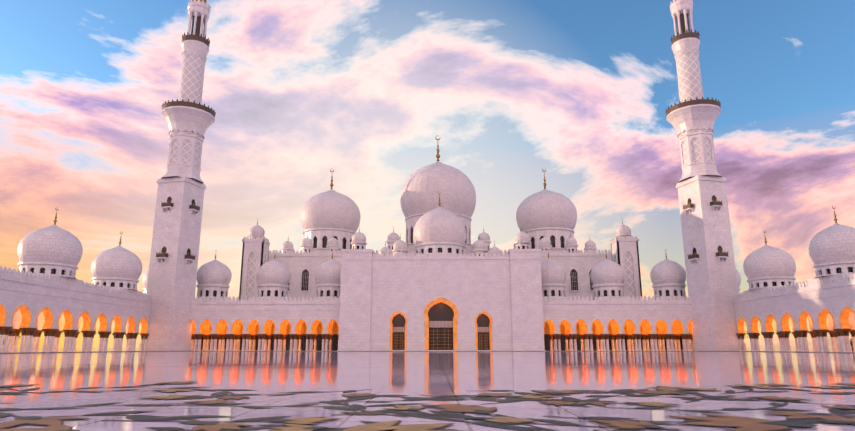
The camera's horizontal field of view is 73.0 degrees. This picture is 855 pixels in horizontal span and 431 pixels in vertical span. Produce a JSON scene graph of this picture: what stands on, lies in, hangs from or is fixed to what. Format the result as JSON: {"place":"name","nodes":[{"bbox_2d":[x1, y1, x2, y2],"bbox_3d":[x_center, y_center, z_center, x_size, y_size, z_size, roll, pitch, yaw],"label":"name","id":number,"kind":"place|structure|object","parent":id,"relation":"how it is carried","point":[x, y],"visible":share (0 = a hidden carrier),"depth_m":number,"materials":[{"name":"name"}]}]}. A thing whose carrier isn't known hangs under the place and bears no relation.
{"place":"outdoors","nodes":[
{"label":"outdoors","id":0,"kind":"place"},
{"bbox_2d":[0,348,854,430],"bbox_3d":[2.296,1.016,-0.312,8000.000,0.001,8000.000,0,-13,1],"label":"courtyard ground","id":1,"kind":"structure","parent":0,"point":[419,374],"depth_m":17.94,"materials":[{"name":"stone"}]},
{"bbox_2d":[0,207,151,353],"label":"arcade","id":2,"kind":"object","parent":1,"relation":"on","point":[39,284],"visible":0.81,"depth_m":124.00,"materials":[{"name":"white stone"}]},
{"bbox_2d":[139,0,215,351],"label":"minaret","id":3,"kind":"object","parent":1,"relation":"on","point":[189,118],"visible":1,"depth_m":166.26,"materials":[{"name":"white stone"}]},
{"bbox_2d":[0,381,854,430],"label":"floor inlay flowers","id":4,"kind":"object","parent":1,"relation":"on","point":[799,419],"visible":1,"depth_m":9.20,"materials":[{"name":"brown stone"}]},
{"bbox_2d":[190,137,693,350],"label":"prayer hall","id":5,"kind":"structure","parent":1,"relation":"on","point":[437,281],"depth_m":165.38,"materials":[{"name":"white stone"}]},
{"bbox_2d":[665,0,746,351],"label":"minaret","id":6,"kind":"object","parent":1,"relation":"on","point":[691,118],"visible":1,"depth_m":164.91,"materials":[{"name":"white stone"}]},
{"bbox_2d":[733,206,854,352],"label":"arcade","id":7,"kind":"object","parent":1,"relation":"on","point":[776,294],"visible":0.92,"depth_m":129.77,"materials":[{"name":"white stone"}]},
{"bbox_2d":[0,0,854,347],"label":"sky","id":8,"kind":"structure","parent":0,"point":[580,92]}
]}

